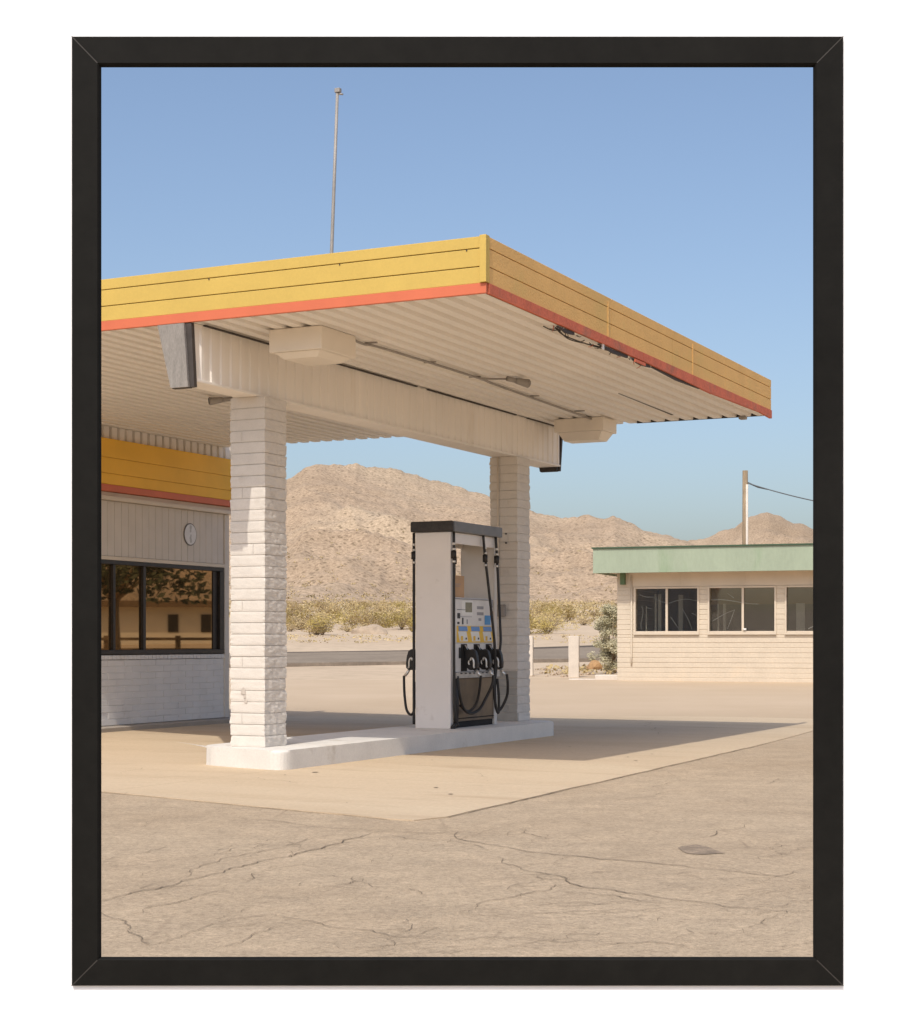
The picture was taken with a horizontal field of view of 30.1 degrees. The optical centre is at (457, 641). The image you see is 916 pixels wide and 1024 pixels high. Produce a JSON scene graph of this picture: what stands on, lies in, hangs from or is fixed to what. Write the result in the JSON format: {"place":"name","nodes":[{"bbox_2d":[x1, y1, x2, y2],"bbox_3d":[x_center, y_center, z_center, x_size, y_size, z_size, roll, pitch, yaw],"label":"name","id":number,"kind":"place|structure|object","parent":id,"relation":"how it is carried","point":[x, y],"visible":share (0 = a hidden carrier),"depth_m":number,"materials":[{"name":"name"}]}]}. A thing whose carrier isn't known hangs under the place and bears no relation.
{"place":"outdoors","nodes":[
{"label":"outdoors","id":0,"kind":"place"},
{"bbox_2d":[181,720,553,769],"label":"pump island","id":1,"kind":"structure","parent":0,"point":[297,752],"depth_m":19.59,"materials":[{"name":"paint"}]},
{"bbox_2d":[101,234,771,746],"bbox_3d":[-4.455,-1.300,23.308,15.220,4.876,9.692,0,0,26],"label":"gas station canopy","id":2,"kind":"object","parent":1,"relation":"on","point":[179,348],"visible":0.93,"depth_m":18.38,"materials":[{"name":"white metal"}]},
{"bbox_2d":[208,397,231,404],"bbox_3d":[-3.091,-3.140,22.244,0.319,0.122,0.110,0,0,-9],"label":"spotlight","id":3,"kind":"object","parent":2,"relation":"attached to","point":[213,400],"visible":0.95,"depth_m":22.21,"materials":[{"name":"metal"}]},
{"bbox_2d":[269,325,355,365],"bbox_3d":[-1.498,-3.054,17.695,0.625,0.295,0.710,0,0,26],"label":"canopy light","id":4,"kind":"object","parent":2,"relation":"attached to","point":[314,345],"visible":1,"depth_m":17.45,"materials":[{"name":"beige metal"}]},
{"bbox_2d":[330,88,342,252],"bbox_3d":[-1.586,-5.220,21.685,0.273,3.630,0.136,0,0,-7],"label":"antenna mast","id":5,"kind":"object","parent":2,"relation":"on","point":[338,91],"visible":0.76,"depth_m":21.66,"materials":[{"name":"metal"}]},
{"bbox_2d":[356,340,591,419],"bbox_3d":[0.582,-3.179,21.076,0.481,0.046,7.132,0,0,26],"label":"conduit","id":6,"kind":"object","parent":2,"relation":"attached to","point":[371,344],"visible":1,"depth_m":20.48,"materials":[{"name":"metal"}]},
{"bbox_2d":[506,376,530,387],"bbox_3d":[0.739,-3.140,20.636,0.319,0.122,0.110,0,0,-29],"label":"spotlight","id":7,"kind":"object","parent":2,"relation":"attached to","point":[526,383],"visible":1,"depth_m":20.62,"materials":[{"name":"metal"}]},
{"bbox_2d":[554,417,615,443],"bbox_3d":[1.857,-3.047,24.654,0.760,0.310,0.540,0,0,26],"label":"canopy light","id":8,"kind":"object","parent":2,"relation":"attached to","point":[585,430],"visible":1,"depth_m":24.46,"materials":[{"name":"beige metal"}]},
{"bbox_2d":[403,521,508,728],"bbox_3d":[0.012,-0.204,22.718,1.046,2.702,1.555,0,0,26],"label":"fuel pump","id":9,"kind":"object","parent":1,"relation":"on","point":[454,660],"visible":1,"depth_m":22.20,"materials":[{"name":"white metal"}]},
{"bbox_2d":[455,575,463,597],"bbox_3d":[0.003,-0.720,22.281,0.010,0.285,0.410,0,0,26],"label":"cardboard notice","id":10,"kind":"object","parent":9,"relation":"on","point":[459,586],"visible":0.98,"depth_m":22.34,"materials":[{"name":"brown cardboard"}]},
{"bbox_2d":[229,645,616,667],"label":"road","id":11,"kind":"structure","parent":0,"point":[399,657],"depth_m":69.59,"materials":[{"name":"grey asphalt"}]},
{"bbox_2d":[229,604,617,679],"bbox_3d":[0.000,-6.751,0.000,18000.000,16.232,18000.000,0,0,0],"label":"ground","id":12,"kind":"structure","parent":0,"point":[381,672],"depth_m":98.73,"materials":[{"name":"beige sand"}]},
{"bbox_2d":[286,613,297,626],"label":"desert shrub","id":13,"kind":"object","parent":12,"relation":"on","point":[290,621],"visible":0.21,"depth_m":137.97,"materials":[{"name":"green plant"}]},
{"bbox_2d":[286,622,301,631],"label":"desert shrub","id":14,"kind":"object","parent":12,"relation":"on","point":[291,627],"visible":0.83,"depth_m":134.09,"materials":[{"name":"yellow plant"}]},
{"bbox_2d":[286,600,304,610],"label":"desert shrub","id":15,"kind":"object","parent":12,"relation":"on","point":[293,605],"visible":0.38,"depth_m":235.86,"materials":[{"name":"plant"}]},
{"bbox_2d":[291,614,311,629],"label":"desert shrub","id":16,"kind":"object","parent":12,"relation":"on","point":[300,621],"visible":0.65,"depth_m":139.70,"materials":[{"name":"plant"}]},
{"bbox_2d":[288,605,316,628],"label":"desert shrub","id":17,"kind":"object","parent":12,"relation":"on","point":[296,612],"visible":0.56,"depth_m":142.98,"materials":[{"name":"green plant"}]},
{"bbox_2d":[300,623,332,634],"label":"desert shrub","id":18,"kind":"object","parent":12,"relation":"on","point":[315,632],"visible":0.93,"depth_m":122.19,"materials":[{"name":"plant"}]},
{"bbox_2d":[313,600,328,608],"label":"desert shrub","id":19,"kind":"object","parent":12,"relation":"on","point":[320,604],"visible":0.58,"depth_m":250.91,"materials":[{"name":"plant"}]},
{"bbox_2d":[304,609,338,634],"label":"desert shrub","id":20,"kind":"object","parent":12,"relation":"on","point":[322,622],"visible":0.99,"depth_m":121.98,"materials":[{"name":"green plant"}]},
{"bbox_2d":[317,602,339,612],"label":"desert shrub","id":21,"kind":"object","parent":12,"relation":"on","point":[328,608],"visible":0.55,"depth_m":211.53,"materials":[{"name":"plant"}]},
{"bbox_2d":[329,607,343,617],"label":"desert shrub","id":22,"kind":"object","parent":12,"relation":"on","point":[335,611],"visible":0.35,"depth_m":186.04,"materials":[{"name":"green plant"}]},
{"bbox_2d":[337,625,357,631],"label":"desert shrub","id":23,"kind":"object","parent":12,"relation":"on","point":[348,629],"visible":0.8,"depth_m":132.93,"materials":[{"name":"yellow plant"}]},
{"bbox_2d":[335,604,368,627],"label":"desert shrub","id":24,"kind":"object","parent":12,"relation":"on","point":[355,623],"visible":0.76,"depth_m":140.12,"materials":[{"name":"green plant"}]},
{"bbox_2d":[344,609,388,628],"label":"desert shrub","id":25,"kind":"object","parent":12,"relation":"on","point":[369,622],"visible":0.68,"depth_m":133.37,"materials":[{"name":"plant"}]},
{"bbox_2d":[351,624,387,633],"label":"boulder","id":26,"kind":"object","parent":12,"relation":"on","point":[373,629],"visible":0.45,"depth_m":127.37,"materials":[{"name":"beige stone"}]},
{"bbox_2d":[359,605,386,616],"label":"desert shrub","id":27,"kind":"object","parent":12,"relation":"on","point":[377,610],"visible":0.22,"depth_m":176.00,"materials":[{"name":"yellow plant"}]},
{"bbox_2d":[366,600,386,612],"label":"desert shrub","id":28,"kind":"object","parent":12,"relation":"on","point":[378,606],"visible":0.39,"depth_m":212.82,"materials":[{"name":"plant"}]},
{"bbox_2d":[363,609,397,627],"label":"desert shrub","id":29,"kind":"object","parent":12,"relation":"on","point":[383,620],"visible":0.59,"depth_m":137.17,"materials":[{"name":"green plant"}]},
{"bbox_2d":[364,611,400,627],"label":"desert shrub","id":30,"kind":"object","parent":12,"relation":"on","point":[391,614],"visible":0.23,"depth_m":146.61,"materials":[{"name":"green plant"}]},
{"bbox_2d":[385,605,405,614],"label":"desert shrub","id":31,"kind":"object","parent":12,"relation":"on","point":[394,610],"visible":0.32,"depth_m":199.89,"materials":[{"name":"yellow plant"}]},
{"bbox_2d":[383,605,411,629],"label":"desert shrub","id":32,"kind":"object","parent":12,"relation":"on","point":[398,617],"visible":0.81,"depth_m":141.45,"materials":[{"name":"green plant"}]},
{"bbox_2d":[391,599,406,606],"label":"desert shrub","id":33,"kind":"object","parent":12,"relation":"on","point":[398,604],"visible":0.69,"depth_m":293.75,"materials":[{"name":"green plant"}]},
{"bbox_2d":[402,617,415,631],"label":"desert shrub","id":34,"kind":"object","parent":12,"relation":"on","point":[408,625],"visible":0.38,"depth_m":132.57,"materials":[{"name":"green plant"}]},
{"bbox_2d":[406,614,415,630],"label":"desert shrub","id":35,"kind":"object","parent":12,"relation":"on","point":[411,622],"visible":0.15,"depth_m":125.40,"materials":[{"name":"green plant"}]},
{"bbox_2d":[229,529,616,673],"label":"desert scrub","id":36,"kind":"object","parent":12,"relation":"on","point":[308,606],"visible":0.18,"depth_m":238.39,"materials":[{"name":"plant"}]},
{"bbox_2d":[529,636,533,675],"bbox_3d":[2.199,0.447,50.949,0.162,1.210,0.148,0,0,12],"label":"wooden post","id":37,"kind":"object","parent":12,"relation":"on","point":[531,648],"visible":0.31,"depth_m":50.88,"materials":[{"name":"white wood"}]},
{"bbox_2d":[529,600,545,614],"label":"desert shrub","id":38,"kind":"object","parent":12,"relation":"on","point":[533,610],"visible":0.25,"depth_m":174.97,"materials":[{"name":"plant"}]},
{"bbox_2d":[529,617,551,633],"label":"desert shrub","id":39,"kind":"object","parent":12,"relation":"on","point":[532,626],"visible":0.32,"depth_m":125.19,"materials":[{"name":"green plant"}]},
{"bbox_2d":[531,603,552,616],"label":"desert shrub","id":40,"kind":"object","parent":12,"relation":"on","point":[541,609],"visible":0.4,"depth_m":201.45,"materials":[{"name":"green plant"}]},
{"bbox_2d":[532,612,557,630],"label":"desert shrub","id":41,"kind":"object","parent":12,"relation":"on","point":[552,620],"visible":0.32,"depth_m":134.22,"materials":[{"name":"yellow plant"}]},
{"bbox_2d":[531,613,562,623],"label":"desert shrub","id":42,"kind":"object","parent":12,"relation":"on","point":[550,618],"visible":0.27,"depth_m":144.68,"materials":[{"name":"yellow plant"}]},
{"bbox_2d":[543,600,556,608],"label":"desert shrub","id":43,"kind":"object","parent":12,"relation":"on","point":[551,605],"visible":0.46,"depth_m":248.13,"materials":[{"name":"green plant"}]},
{"bbox_2d":[541,606,561,619],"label":"desert shrub","id":44,"kind":"object","parent":12,"relation":"on","point":[551,612],"visible":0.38,"depth_m":169.02,"materials":[{"name":"green plant"}]},
{"bbox_2d":[531,614,579,633],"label":"desert shrub","id":45,"kind":"object","parent":12,"relation":"on","point":[551,629],"visible":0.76,"depth_m":127.27,"materials":[{"name":"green plant"}]},
{"bbox_2d":[556,610,576,620],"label":"desert shrub","id":46,"kind":"object","parent":12,"relation":"on","point":[571,615],"visible":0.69,"depth_m":182.41,"materials":[{"name":"green plant"}]},
{"bbox_2d":[555,604,579,615],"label":"desert shrub","id":47,"kind":"object","parent":12,"relation":"on","point":[568,609],"visible":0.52,"depth_m":214.02,"materials":[{"name":"green plant"}]},
{"bbox_2d":[568,636,578,676],"bbox_3d":[3.377,0.457,49.250,0.314,1.230,0.149,0,0,12],"label":"wooden post","id":48,"kind":"object","parent":12,"relation":"on","point":[573,654],"visible":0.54,"depth_m":49.18,"materials":[{"name":"white wood"}]},
{"bbox_2d":[532,667,616,676],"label":"loose stones","id":49,"kind":"object","parent":12,"relation":"on","point":[559,673],"visible":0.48,"depth_m":51.62,"materials":[{"name":"beige stone"}]},
{"bbox_2d":[586,660,601,668],"bbox_3d":[4.159,0.702,51.593,0.423,0.290,0.439,0,0,-29],"label":"stone","id":50,"kind":"object","parent":49,"relation":"on","point":[594,664],"visible":1,"depth_m":51.45,"materials":[{"name":"orange stone"}]},
{"bbox_2d":[573,617,591,624],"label":"desert shrub","id":51,"kind":"object","parent":12,"relation":"on","point":[584,620],"visible":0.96,"depth_m":157.29,"materials":[{"name":"beige plant"}]},
{"bbox_2d":[569,675,617,679],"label":"footing slab","id":52,"kind":"structure","parent":12,"relation":"on","point":[606,677],"depth_m":45.99,"materials":[{"name":"white concrete"}]},
{"bbox_2d":[586,603,617,670],"bbox_3d":[4.709,-0.100,52.406,1.409,2.172,1.772,0,0,0],"label":"sagebrush","id":53,"kind":"object","parent":12,"relation":"on","point":[608,650],"visible":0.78,"depth_m":52.46,"materials":[{"name":"green plant"}]},
{"bbox_2d":[742,470,812,543],"bbox_3d":[13.384,-2.516,59.097,6.960,7.000,0.323,0,0,16],"label":"utility pole","id":54,"kind":"object","parent":12,"relation":"on","point":[745,482],"visible":0.45,"depth_m":59.91,"materials":[{"name":"wood"}]},
{"bbox_2d":[101,680,812,956],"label":"asphalt lot","id":55,"kind":"structure","parent":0,"point":[188,834],"depth_m":10.26,"materials":[{"name":"beige asphalt"}]},
{"bbox_2d":[101,721,811,952],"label":"pavement cracks","id":56,"kind":"object","parent":55,"relation":"on","point":[566,879],"visible":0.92,"depth_m":9.53,"materials":[{"name":"concrete"}]},
{"bbox_2d":[101,716,812,820],"bbox_3d":[-2.312,1.345,23.839,13.549,0.030,18.331,0,0,26],"label":"concrete pad","id":57,"kind":"object","parent":55,"relation":"on","point":[603,748],"visible":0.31,"depth_m":18.26,"materials":[{"name":"beige concrete"}]},
{"bbox_2d":[101,425,231,732],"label":"service building","id":58,"kind":"structure","parent":57,"relation":"on","point":[164,625],"depth_m":26.65,"materials":[{"name":"grey"}]},
{"bbox_2d":[101,559,223,654],"bbox_3d":[-5.197,-0.511,25.579,0.140,1.412,5.880,0,0,26],"label":"window","id":59,"kind":"structure","parent":58,"relation":"in","point":[147,608],"depth_m":26.70,"materials":[{"name":"black glass"}]},
{"bbox_2d":[184,523,196,545],"bbox_3d":[-4.279,-1.715,27.324,0.016,0.362,0.352,0,0,26],"label":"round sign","id":60,"kind":"object","parent":58,"relation":"attached to","point":[190,534],"visible":1,"depth_m":27.32,"materials":[{"name":"white plastic"}]},
{"bbox_2d":[678,844,722,853],"bbox_3d":[1.533,1.335,10.933,0.243,0.001,0.520,0,0,-10],"label":"asphalt stain","id":61,"kind":"object","parent":55,"relation":"on","point":[695,849],"visible":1,"depth_m":10.93,"materials":[{"name":"grey asphalt"}]},
{"bbox_2d":[591,543,812,681],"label":"cream block building","id":62,"kind":"structure","parent":55,"relation":"on","point":[734,613],"depth_m":44.78,"materials":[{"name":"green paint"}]},
{"bbox_2d":[633,586,698,634],"bbox_3d":[5.555,-0.810,45.136,1.760,1.270,0.200,0,0,20],"label":"window","id":63,"kind":"structure","parent":62,"relation":"in","point":[666,632],"depth_m":45.12,"materials":[{"name":"beige wood"}]},
{"bbox_2d":[707,586,776,634],"bbox_3d":[7.438,-0.810,44.462,1.800,1.270,0.200,0,0,20],"label":"window","id":64,"kind":"structure","parent":62,"relation":"in","point":[742,632],"depth_m":44.43,"materials":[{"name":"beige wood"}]},
{"bbox_2d":[784,585,812,634],"bbox_3d":[9.331,-0.810,43.785,1.800,1.270,0.200,0,0,20],"label":"window","id":65,"kind":"structure","parent":62,"relation":"in","point":[786,632],"depth_m":43.95,"materials":[{"name":"beige wood"}]},
{"bbox_2d":[101,67,812,540],"label":"sky","id":66,"kind":"structure","parent":0,"point":[682,197],"materials":[{"name":"blue"}]},
{"bbox_2d":[0,0,915,1023],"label":"white wall","id":67,"kind":"structure","parent":0,"point":[36,986],"depth_m":1.50,"materials":[{"name":"paint"}]},
{"bbox_2d":[71,36,843,985],"bbox_3d":[0.000,-0.115,1.499,0.679,0.835,0.005,0,0,0],"label":"picture frame","id":68,"kind":"object","parent":67,"relation":"attached to","point":[823,60],"visible":1,"depth_m":1.50,"materials":[{"name":"black wood"}]},
{"bbox_2d":[229,463,693,603],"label":"mountain","id":69,"kind":"structure","parent":0,"point":[380,509],"depth_m":616.08,"materials":[{"name":"brown stone"}]},
{"bbox_2d":[688,512,812,544],"bbox_3d":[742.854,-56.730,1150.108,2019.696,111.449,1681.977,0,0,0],"label":"mountain","id":70,"kind":"structure","parent":0,"point":[766,528],"depth_m":1430.89,"materials":[{"name":"brown stone"}]}
]}

